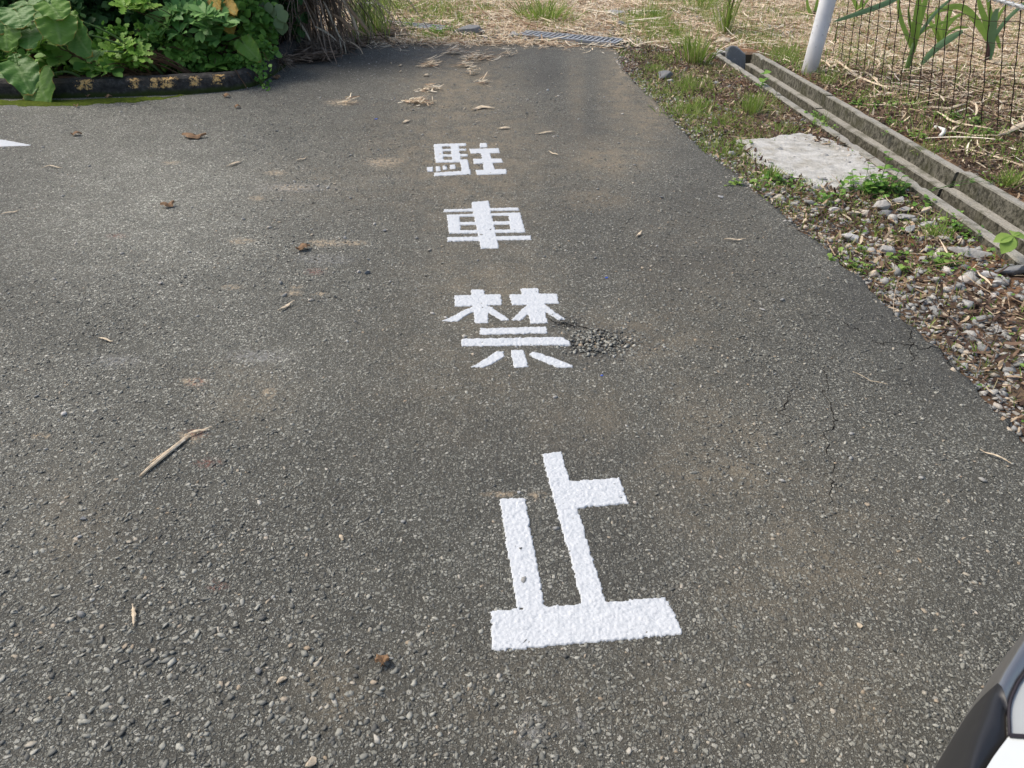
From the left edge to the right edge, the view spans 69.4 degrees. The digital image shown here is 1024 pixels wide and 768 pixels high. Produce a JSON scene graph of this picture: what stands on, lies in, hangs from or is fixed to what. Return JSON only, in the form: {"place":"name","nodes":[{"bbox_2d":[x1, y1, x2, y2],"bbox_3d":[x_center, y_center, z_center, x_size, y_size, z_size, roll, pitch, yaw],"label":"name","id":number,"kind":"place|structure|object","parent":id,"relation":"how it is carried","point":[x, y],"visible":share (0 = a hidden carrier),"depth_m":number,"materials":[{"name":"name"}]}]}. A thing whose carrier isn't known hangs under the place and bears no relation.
{"place":"outdoors","nodes":[
{"label":"outdoors","id":0,"kind":"place"},
{"bbox_2d":[4,34,288,77],"bbox_3d":[-11.120,-4.394,8.678,17.538,0.040,7.000,2,34,0],"label":"planting bed","id":1,"kind":"object","parent":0,"point":[67,75],"visible":0.14,"depth_m":6.54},
{"bbox_2d":[0,52,57,96],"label":"elephant ear plant","id":2,"kind":"object","parent":1,"relation":"on","point":[20,73],"visible":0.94,"depth_m":6.05,"materials":[{"name":"green plant"}]},
{"bbox_2d":[0,0,85,72],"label":"elephant ear plant","id":3,"kind":"object","parent":1,"relation":"on","point":[28,25],"visible":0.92,"depth_m":5.85,"materials":[{"name":"green plant"}]},
{"bbox_2d":[21,65,80,101],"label":"elephant ear plant","id":4,"kind":"object","parent":1,"relation":"on","point":[45,86],"visible":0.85,"depth_m":6.03,"materials":[{"name":"green plant"}]},
{"bbox_2d":[0,37,101,74],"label":"ground plant","id":5,"kind":"object","parent":1,"relation":"on","point":[22,52],"visible":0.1,"depth_m":6.39,"materials":[{"name":"green plant"}]},
{"bbox_2d":[0,0,107,64],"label":"ground plant","id":6,"kind":"object","parent":1,"relation":"on","point":[78,7],"visible":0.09,"depth_m":6.49,"materials":[{"name":"green plant"}]},
{"bbox_2d":[0,0,125,34],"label":"bush","id":7,"kind":"object","parent":1,"relation":"on","point":[96,2],"visible":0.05,"depth_m":6.74,"materials":[{"name":"green plant"}]},
{"bbox_2d":[33,38,115,76],"bbox_3d":[-3.666,-2.714,6.172,0.615,0.361,0.306,-7,34,-12],"label":"plant","id":8,"kind":"object","parent":1,"relation":"on","point":[53,55],"visible":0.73,"depth_m":6.12,"materials":[{"name":"green plant"}]},
{"bbox_2d":[69,56,147,77],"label":"plant","id":9,"kind":"object","parent":1,"relation":"on","point":[91,70],"visible":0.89,"depth_m":6.23,"materials":[{"name":"green plant"}]},
{"bbox_2d":[65,10,163,74],"bbox_3d":[-3.297,-2.799,6.133,0.713,0.548,0.319,-20,39,-29],"label":"elephant ear plant","id":10,"kind":"object","parent":1,"relation":"on","point":[80,44],"visible":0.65,"depth_m":5.97,"materials":[{"name":"green plant"}]},
{"bbox_2d":[82,0,193,56],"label":"bush","id":11,"kind":"object","parent":1,"relation":"on","point":[130,17],"visible":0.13,"depth_m":6.74,"materials":[{"name":"green plant"}]},
{"bbox_2d":[97,32,192,73],"bbox_3d":[-3.158,-2.803,6.330,0.740,0.358,0.411,-7,34,-13],"label":"shrub","id":12,"kind":"object","parent":1,"relation":"on","point":[127,43],"visible":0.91,"depth_m":6.26,"materials":[{"name":"green plant"}]},
{"bbox_2d":[89,17,207,72],"bbox_3d":[-3.271,-2.967,6.552,1.116,0.489,0.415,2,34,0],"label":"ground plant","id":13,"kind":"object","parent":1,"relation":"on","point":[150,29],"visible":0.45,"depth_m":6.50,"materials":[{"name":"green plant"}]},
{"bbox_2d":[109,0,215,51],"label":"shrub","id":14,"kind":"object","parent":1,"relation":"on","point":[124,5],"visible":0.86,"depth_m":6.29,"materials":[{"name":"green plant"}]},
{"bbox_2d":[140,0,240,60],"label":"shrub","id":15,"kind":"object","parent":1,"relation":"on","point":[204,17],"visible":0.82,"depth_m":6.49,"materials":[{"name":"green plant"}]},
{"bbox_2d":[207,0,237,33],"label":"yellow leaf","id":16,"kind":"object","parent":15,"relation":"hanging from","point":[231,5],"visible":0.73,"depth_m":6.53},
{"bbox_2d":[160,37,230,71],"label":"plant","id":17,"kind":"object","parent":1,"relation":"on","point":[212,56],"visible":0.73,"depth_m":6.55,"materials":[{"name":"green plant"}]},
{"bbox_2d":[177,51,271,90],"bbox_3d":[-2.553,-2.805,6.617,0.869,0.310,0.525,15,36,19],"label":"vine","id":18,"kind":"object","parent":1,"relation":"on","point":[242,61],"visible":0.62,"depth_m":6.66,"materials":[{"name":"green plant"}]},
{"bbox_2d":[189,24,278,66],"bbox_3d":[-2.649,-3.107,6.802,0.986,0.448,0.386,2,34,0],"label":"ground plant","id":19,"kind":"object","parent":1,"relation":"on","point":[222,49],"visible":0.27,"depth_m":6.75,"materials":[{"name":"green plant"}]},
{"bbox_2d":[234,34,261,62],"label":"elephant ear plant","id":20,"kind":"object","parent":1,"relation":"on","point":[247,47],"visible":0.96,"depth_m":6.60,"materials":[{"name":"green plant"}]},
{"bbox_2d":[222,0,282,60],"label":"bush","id":21,"kind":"object","parent":1,"relation":"on","point":[261,24],"visible":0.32,"depth_m":6.79,"materials":[{"name":"green plant"}]},
{"bbox_2d":[236,0,311,41],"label":"bush","id":22,"kind":"object","parent":1,"relation":"on","point":[303,19],"visible":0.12,"depth_m":7.82,"materials":[{"name":"green plant"}]},
{"bbox_2d":[0,43,1023,767],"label":"asphalt road","id":23,"kind":"structure","parent":0,"point":[772,589],"depth_m":2.40,"materials":[{"name":"asphalt"}]},
{"bbox_2d":[0,139,29,146],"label":"painted line","id":24,"kind":"object","parent":23,"relation":"on","point":[3,143],"visible":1,"depth_m":5.05,"materials":[{"name":"white paint"}]},
{"bbox_2d":[0,78,55,98],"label":"kerbstone","id":25,"kind":"object","parent":23,"relation":"on","point":[8,90],"visible":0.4,"depth_m":6.09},
{"bbox_2d":[0,93,198,106],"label":"moss","id":26,"kind":"object","parent":23,"relation":"on","point":[26,103],"visible":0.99,"depth_m":6.05,"materials":[{"name":"plant"}]},
{"bbox_2d":[53,75,167,97],"bbox_3d":[-3.389,-2.513,6.275,0.879,0.176,0.164,-6,34,-12],"label":"kerbstone","id":27,"kind":"object","parent":23,"relation":"on","point":[123,86],"visible":0.94,"depth_m":6.21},
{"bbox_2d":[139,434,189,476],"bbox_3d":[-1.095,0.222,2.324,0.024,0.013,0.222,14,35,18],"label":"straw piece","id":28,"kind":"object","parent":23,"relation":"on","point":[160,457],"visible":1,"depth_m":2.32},
{"bbox_2d":[182,132,206,138],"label":"dead leaf","id":29,"kind":"object","parent":23,"relation":"on","point":[189,135],"visible":1,"depth_m":5.25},
{"bbox_2d":[165,69,252,94],"bbox_3d":[-2.657,-2.645,6.501,0.728,0.180,0.212,-18,38,-27],"label":"kerbstone","id":30,"kind":"object","parent":23,"relation":"on","point":[192,83],"visible":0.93,"depth_m":6.42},
{"bbox_2d":[241,30,305,85],"bbox_3d":[-2.394,-3.409,7.667,0.214,0.177,2.427,0,34,-2],"label":"kerbstone","id":31,"kind":"object","parent":23,"relation":"on","point":[284,47],"visible":0.35,"depth_m":7.25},
{"bbox_2d":[275,52,294,71],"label":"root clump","id":32,"kind":"object","parent":23,"relation":"on","point":[286,60],"visible":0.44,"depth_m":7.27,"materials":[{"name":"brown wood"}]},
{"bbox_2d":[250,2,288,51],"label":"plant","id":33,"kind":"object","parent":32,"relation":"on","point":[280,24],"visible":0.66,"depth_m":6.86,"materials":[{"name":"green plant"}]},
{"bbox_2d":[305,756,316,766],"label":"pebble","id":34,"kind":"object","parent":23,"relation":"on","point":[312,760],"visible":1,"depth_m":1.51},
{"bbox_2d":[374,654,389,666],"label":"dead leaf","id":35,"kind":"object","parent":23,"relation":"on","point":[382,659],"visible":1,"depth_m":1.71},
{"bbox_2d":[398,94,435,105],"bbox_3d":[-0.787,-2.431,6.285,0.361,0.073,0.341,2,34,0],"label":"straw heap","id":36,"kind":"object","parent":23,"relation":"on","point":[414,101],"visible":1,"depth_m":6.26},
{"bbox_2d":[415,83,443,91],"bbox_3d":[-0.730,-2.688,6.682,0.238,0.065,0.395,21,38,27],"label":"straw heap","id":37,"kind":"object","parent":23,"relation":"on","point":[429,86],"visible":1,"depth_m":6.68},
{"bbox_2d":[417,54,444,67],"bbox_3d":[-0.845,-3.365,7.669,0.306,0.101,0.392,2,34,0],"label":"straw heap","id":38,"kind":"object","parent":23,"relation":"on","point":[428,62],"visible":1,"depth_m":7.63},
{"bbox_2d":[443,44,467,53],"bbox_3d":[-0.685,-3.750,8.260,0.375,0.096,0.426,20,38,26],"label":"straw heap","id":39,"kind":"object","parent":23,"relation":"on","point":[454,50],"visible":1,"depth_m":8.26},
{"bbox_2d":[427,143,506,175],"bbox_3d":[-0.323,-1.527,5.008,0.522,0.009,0.740,-3,34,-6],"label":"painted character","id":40,"kind":"object","parent":23,"relation":"on","point":[487,161],"visible":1,"depth_m":4.97,"materials":[{"name":"white paint"}]},
{"bbox_2d":[453,51,499,61],"bbox_3d":[-0.401,-3.572,8.030,0.515,0.066,0.494,23,39,29],"label":"straw heap","id":41,"kind":"object","parent":23,"relation":"on","point":[475,56],"visible":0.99,"depth_m":8.02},
{"bbox_2d":[443,201,531,248],"bbox_3d":[-0.145,-0.878,4.035,0.448,0.009,0.705,-3,34,-7],"label":"painted character","id":42,"kind":"object","parent":23,"relation":"on","point":[482,214],"visible":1,"depth_m":4.01,"materials":[{"name":"white paint"}]},
{"bbox_2d":[3,44,991,691],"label":"loose pebbles","id":43,"kind":"object","parent":23,"relation":"on","point":[257,670],"visible":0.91,"depth_m":3.66,"materials":[{"name":"stone"}]},
{"bbox_2d":[442,288,572,367],"bbox_3d":[-0.030,-0.251,3.092,0.537,0.009,0.696,2,34,0],"label":"painted character","id":44,"kind":"object","parent":23,"relation":"on","point":[536,309],"visible":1,"depth_m":3.11,"materials":[{"name":"white paint"}]},
{"bbox_2d":[490,452,681,650],"bbox_3d":[0.186,0.430,2.073,0.480,0.009,0.762,2,34,0],"label":"painted character","id":45,"kind":"object","parent":23,"relation":"on","point":[593,616],"visible":1,"depth_m":1.88,"materials":[{"name":"white paint"}]},
{"bbox_2d":[935,633,1023,767],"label":"car","id":46,"kind":"object","parent":23,"relation":"on","point":[979,739],"visible":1,"depth_m":0.99,"materials":[{"name":"white plastic"}]},
{"bbox_2d":[299,0,1023,442],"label":"ground","id":47,"kind":"structure","parent":0,"point":[921,284],"depth_m":4.66,"materials":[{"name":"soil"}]},
{"bbox_2d":[246,0,431,62],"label":"dead leaf heap","id":48,"kind":"object","parent":47,"relation":"on","point":[333,11],"visible":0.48,"depth_m":8.05,"materials":[{"name":"plant"}]},
{"bbox_2d":[288,20,406,66],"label":"fallen leaves","id":49,"kind":"object","parent":47,"relation":"on","point":[306,53],"visible":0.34,"depth_m":8.14,"materials":[{"name":"plant"}]},
{"bbox_2d":[343,0,402,43],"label":"grass tuft","id":50,"kind":"object","parent":47,"relation":"on","point":[374,18],"visible":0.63,"depth_m":8.87,"materials":[{"name":"plant"}]},
{"bbox_2d":[420,25,453,35],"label":"weed","id":51,"kind":"object","parent":47,"relation":"on","point":[433,27],"visible":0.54,"depth_m":9.34,"materials":[{"name":"green plant"}]},
{"bbox_2d":[453,25,484,35],"bbox_3d":[-0.550,-4.459,9.365,0.430,0.160,0.213,2,34,0],"label":"rock","id":52,"kind":"object","parent":47,"relation":"on","point":[471,28],"visible":0.67,"depth_m":9.28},
{"bbox_2d":[405,29,633,50],"bbox_3d":[-0.263,-4.428,9.504,3.580,0.150,0.520,12,35,16],"label":"cross drain","id":53,"kind":"object","parent":47,"relation":"on","point":[584,44],"visible":0.14,"depth_m":8.94,"materials":[{"name":"metal"}]},
{"bbox_2d":[377,20,452,31],"bbox_3d":[-1.319,-4.713,9.750,1.014,0.042,0.370,14,36,18],"label":"drain grate","id":54,"kind":"object","parent":53,"relation":"on","point":[439,27],"visible":0.26,"depth_m":9.74,"materials":[{"name":"metal"}]},
{"bbox_2d":[518,30,622,44],"bbox_3d":[0.715,-4.321,9.237,1.284,0.042,0.370,14,35,18],"label":"drain grate","id":55,"kind":"object","parent":53,"relation":"on","point":[588,39],"visible":0.81,"depth_m":9.20,"materials":[{"name":"metal"}]},
{"bbox_2d":[506,0,590,22],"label":"grass tuft","id":56,"kind":"object","parent":47,"relation":"on","point":[540,12],"visible":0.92,"depth_m":10.39,"materials":[{"name":"plant"}]},
{"bbox_2d":[658,70,672,79],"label":"rock","id":57,"kind":"object","parent":47,"relation":"on","point":[665,73],"visible":0.95,"depth_m":7.37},
{"bbox_2d":[317,0,1023,161],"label":"straw","id":58,"kind":"object","parent":47,"relation":"on","point":[603,14],"visible":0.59,"depth_m":9.70,"materials":[{"name":"plant"}]},
{"bbox_2d":[326,0,1023,415],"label":"grass","id":59,"kind":"structure","parent":47,"relation":"on","point":[792,52],"depth_m":7.72,"materials":[{"name":"plant"}]},
{"bbox_2d":[647,95,703,120],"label":"grass tuft","id":60,"kind":"object","parent":47,"relation":"on","point":[681,109],"visible":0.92,"depth_m":6.18,"materials":[{"name":"plant"}]},
{"bbox_2d":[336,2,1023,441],"bbox_3d":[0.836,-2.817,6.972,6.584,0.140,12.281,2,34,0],"label":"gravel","id":61,"kind":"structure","parent":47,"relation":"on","point":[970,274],"depth_m":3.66,"materials":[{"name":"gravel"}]},
{"bbox_2d":[668,68,727,91],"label":"grass tuft","id":62,"kind":"object","parent":47,"relation":"on","point":[686,77],"visible":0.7,"depth_m":7.00,"materials":[{"name":"plant"}]},
{"bbox_2d":[667,19,730,64],"bbox_3d":[2.013,-3.744,8.122,0.696,0.478,0.656,2,34,0],"label":"grass tuft","id":63,"kind":"object","parent":47,"relation":"on","point":[697,56],"visible":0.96,"depth_m":8.14,"materials":[{"name":"plant"}]},
{"bbox_2d":[676,0,736,7],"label":"grass tuft","id":64,"kind":"object","parent":47,"relation":"on","point":[702,1],"visible":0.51,"depth_m":11.65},
{"bbox_2d":[713,37,730,45],"bbox_3d":[2.616,-4.265,9.205,0.230,0.093,0.129,2,34,0],"label":"rock","id":65,"kind":"object","parent":47,"relation":"on","point":[722,39],"visible":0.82,"depth_m":9.18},
{"bbox_2d":[699,135,753,161],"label":"grass tuft","id":66,"kind":"object","parent":47,"relation":"on","point":[723,149],"visible":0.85,"depth_m":5.33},
{"bbox_2d":[708,114,744,126],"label":"grass tuft","id":67,"kind":"object","parent":47,"relation":"on","point":[724,123],"visible":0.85,"depth_m":5.93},
{"bbox_2d":[711,0,744,34],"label":"grass tuft","id":68,"kind":"object","parent":47,"relation":"on","point":[723,26],"visible":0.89,"depth_m":9.65,"materials":[{"name":"plant"}]},
{"bbox_2d":[724,177,771,189],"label":"weed","id":69,"kind":"object","parent":47,"relation":"on","point":[735,182],"visible":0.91,"depth_m":4.67,"materials":[{"name":"green plant"}]},
{"bbox_2d":[733,88,777,114],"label":"grass tuft","id":70,"kind":"object","parent":47,"relation":"on","point":[753,106],"visible":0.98,"depth_m":6.29,"materials":[{"name":"plant"}]},
{"bbox_2d":[756,69,770,86],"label":"weed","id":71,"kind":"object","parent":47,"relation":"on","point":[762,80],"visible":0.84,"depth_m":7.04,"materials":[{"name":"green plant"}]},
{"bbox_2d":[749,162,787,178],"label":"grass tuft","id":72,"kind":"object","parent":47,"relation":"on","point":[771,170],"visible":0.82,"depth_m":4.80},
{"bbox_2d":[712,52,832,113],"bbox_3d":[2.635,-3.095,7.794,0.544,0.393,2.192,0,34,-3],"label":"drain channel","id":73,"kind":"object","parent":47,"relation":"on","point":[802,92],"visible":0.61,"depth_m":7.53,"materials":[{"name":"concrete"}]},
{"bbox_2d":[725,46,745,69],"bbox_3d":[2.523,-3.695,8.380,0.291,0.265,0.115,-9,35,-15],"label":"rock","id":74,"kind":"object","parent":73,"relation":"on","point":[736,55],"visible":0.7,"depth_m":8.33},
{"bbox_2d":[763,171,795,186],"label":"weed","id":75,"kind":"object","parent":47,"relation":"on","point":[778,176],"visible":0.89,"depth_m":4.72,"materials":[{"name":"green plant"}]},
{"bbox_2d":[754,115,821,133],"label":"grass tuft","id":76,"kind":"object","parent":47,"relation":"on","point":[777,126],"visible":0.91,"depth_m":5.84,"materials":[{"name":"plant"}]},
{"bbox_2d":[793,0,818,15],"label":"sugarcane","id":77,"kind":"object","parent":47,"relation":"on","point":[808,6],"visible":0.57,"depth_m":11.28,"materials":[{"name":"plant"}]},
{"bbox_2d":[736,133,888,191],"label":"concrete slab","id":78,"kind":"structure","parent":47,"relation":"on","point":[834,163],"depth_m":5.14,"materials":[{"name":"concrete"}]},
{"bbox_2d":[801,0,835,74],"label":"post","id":79,"kind":"object","parent":47,"relation":"on","point":[820,28],"visible":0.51,"depth_m":7.44,"materials":[{"name":"grey plastic"}]},
{"bbox_2d":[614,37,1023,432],"bbox_3d":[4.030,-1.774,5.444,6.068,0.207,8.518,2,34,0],"label":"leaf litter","id":80,"kind":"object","parent":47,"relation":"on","point":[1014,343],"visible":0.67,"depth_m":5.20,"materials":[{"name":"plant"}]},
{"bbox_2d":[835,59,916,89],"bbox_3d":[3.571,-3.175,7.572,0.272,0.024,1.528,-4,34,-8],"label":"straw piece","id":81,"kind":"object","parent":80,"relation":"on","point":[853,73],"visible":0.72,"depth_m":7.33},
{"bbox_2d":[998,121,1023,135],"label":"straw piece","id":82,"kind":"object","parent":80,"relation":"on","point":[1020,125],"visible":0.92,"depth_m":5.83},
{"bbox_2d":[808,63,843,84],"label":"grass tuft","id":83,"kind":"object","parent":47,"relation":"on","point":[827,80],"visible":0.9,"depth_m":7.23,"materials":[{"name":"plant"}]},
{"bbox_2d":[818,191,859,204],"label":"weed","id":84,"kind":"object","parent":47,"relation":"on","point":[827,197],"visible":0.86,"depth_m":4.46,"materials":[{"name":"green plant"}]},
{"bbox_2d":[827,247,868,274],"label":"weed","id":85,"kind":"object","parent":47,"relation":"on","point":[853,265],"visible":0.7,"depth_m":3.71,"materials":[{"name":"green plant"}]},
{"bbox_2d":[841,233,858,242],"bbox_3d":[1.828,-0.792,4.002,0.098,0.052,0.052,12,35,15],"label":"rock","id":86,"kind":"object","parent":47,"relation":"on","point":[849,235],"visible":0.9,"depth_m":3.98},
{"bbox_2d":[852,0,868,10],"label":"sugarcane","id":87,"kind":"object","parent":47,"relation":"on","point":[860,5],"visible":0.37,"depth_m":11.72,"materials":[{"name":"plant"}]},
{"bbox_2d":[775,95,963,196],"bbox_3d":[2.716,-1.875,5.962,0.547,0.393,2.249,0,34,-2],"label":"drain channel","id":88,"kind":"object","parent":47,"relation":"on","point":[859,131],"visible":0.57,"depth_m":5.69,"materials":[{"name":"concrete"}]},
{"bbox_2d":[839,151,911,198],"bbox_3d":[2.286,-1.316,4.602,0.398,0.281,0.426,24,40,30],"label":"weed","id":89,"kind":"object","parent":47,"relation":"on","point":[870,186],"visible":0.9,"depth_m":4.60,"materials":[{"name":"green plant"}]},
{"bbox_2d":[873,200,890,209],"bbox_3d":[2.196,-1.056,4.401,0.094,0.094,0.085,2,34,0],"label":"rock","id":90,"kind":"object","parent":47,"relation":"on","point":[885,203],"visible":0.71,"depth_m":4.37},
{"bbox_2d":[879,245,895,254],"bbox_3d":[1.963,-0.697,3.861,0.079,0.043,0.066,9,34,11],"label":"rock","id":91,"kind":"object","parent":47,"relation":"on","point":[885,248],"visible":0.85,"depth_m":3.84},
{"bbox_2d":[834,0,967,71],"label":"sugarcane","id":92,"kind":"object","parent":47,"relation":"on","point":[939,44],"visible":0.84,"depth_m":7.60,"materials":[{"name":"plant"}]},
{"bbox_2d":[867,252,944,273],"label":"weed","id":93,"kind":"object","parent":47,"relation":"on","point":[902,267],"visible":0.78,"depth_m":3.70,"materials":[{"name":"green plant"}]},
{"bbox_2d":[832,0,1023,130],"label":"wire fence","id":94,"kind":"object","parent":47,"relation":"on","point":[973,38],"visible":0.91,"depth_m":6.16,"materials":[{"name":"metal"}]},
{"bbox_2d":[988,0,1023,10],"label":"barbed wire","id":95,"kind":"object","parent":94,"relation":"attached to","point":[1020,6],"visible":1,"depth_m":4.53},
{"bbox_2d":[910,139,957,155],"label":"grass tuft","id":96,"kind":"object","parent":47,"relation":"on","point":[930,147],"visible":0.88,"depth_m":5.34,"materials":[{"name":"plant"}]},
{"bbox_2d":[922,244,952,266],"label":"weed","id":97,"kind":"object","parent":47,"relation":"on","point":[944,260],"visible":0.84,"depth_m":3.71,"materials":[{"name":"green plant"}]},
{"bbox_2d":[912,194,963,212],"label":"weed","id":98,"kind":"object","parent":47,"relation":"on","point":[926,201],"visible":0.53,"depth_m":4.44,"materials":[{"name":"green plant"}]},
{"bbox_2d":[913,208,964,239],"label":"grass tuft","id":99,"kind":"object","parent":47,"relation":"on","point":[933,228],"visible":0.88,"depth_m":4.03,"materials":[{"name":"plant"}]},
{"bbox_2d":[925,7,968,42],"bbox_3d":[5.270,-4.345,9.059,0.638,0.550,0.103,-4,34,-8],"label":"sugarcane","id":100,"kind":"object","parent":47,"relation":"on","point":[940,34],"visible":0.48,"depth_m":9.05,"materials":[{"name":"plant"}]},
{"bbox_2d":[888,170,1023,274],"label":"drain channel","id":101,"kind":"object","parent":47,"relation":"on","point":[993,209],"visible":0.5,"depth_m":4.53,"materials":[{"name":"concrete"}]},
{"bbox_2d":[930,219,991,240],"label":"weed","id":102,"kind":"object","parent":47,"relation":"on","point":[954,224],"visible":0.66,"depth_m":4.08,"materials":[{"name":"green plant"}]},
{"bbox_2d":[930,175,997,191],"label":"weed","id":103,"kind":"object","parent":47,"relation":"on","point":[971,181],"visible":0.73,"depth_m":4.68,"materials":[{"name":"green plant"}]},
{"bbox_2d":[947,247,992,257],"bbox_3d":[2.381,-0.683,3.854,0.216,0.049,0.080,5,34,6],"label":"rock","id":104,"kind":"object","parent":47,"relation":"on","point":[973,252],"visible":0.89,"depth_m":3.83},
{"bbox_2d":[928,0,1023,61],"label":"sugarcane","id":105,"kind":"object","parent":47,"relation":"on","point":[993,31],"visible":0.8,"depth_m":8.14,"materials":[{"name":"plant"}]},
{"bbox_2d":[966,270,996,277],"bbox_3d":[2.316,-0.544,3.639,0.152,0.027,0.044,18,37,23],"label":"rock","id":106,"kind":"object","parent":47,"relation":"on","point":[986,274],"visible":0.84,"depth_m":3.62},
{"bbox_2d":[981,163,1023,191],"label":"grass tuft","id":107,"kind":"object","parent":47,"relation":"on","point":[1007,178],"visible":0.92,"depth_m":4.67,"materials":[{"name":"plant"}]},
{"bbox_2d":[993,230,1023,265],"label":"seedling","id":108,"kind":"object","parent":47,"relation":"on","point":[1008,242],"visible":1,"depth_m":3.65,"materials":[{"name":"green plant"}]},
{"bbox_2d":[994,265,1023,275],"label":"rock","id":109,"kind":"object","parent":47,"relation":"on","point":[1013,270],"visible":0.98,"depth_m":3.63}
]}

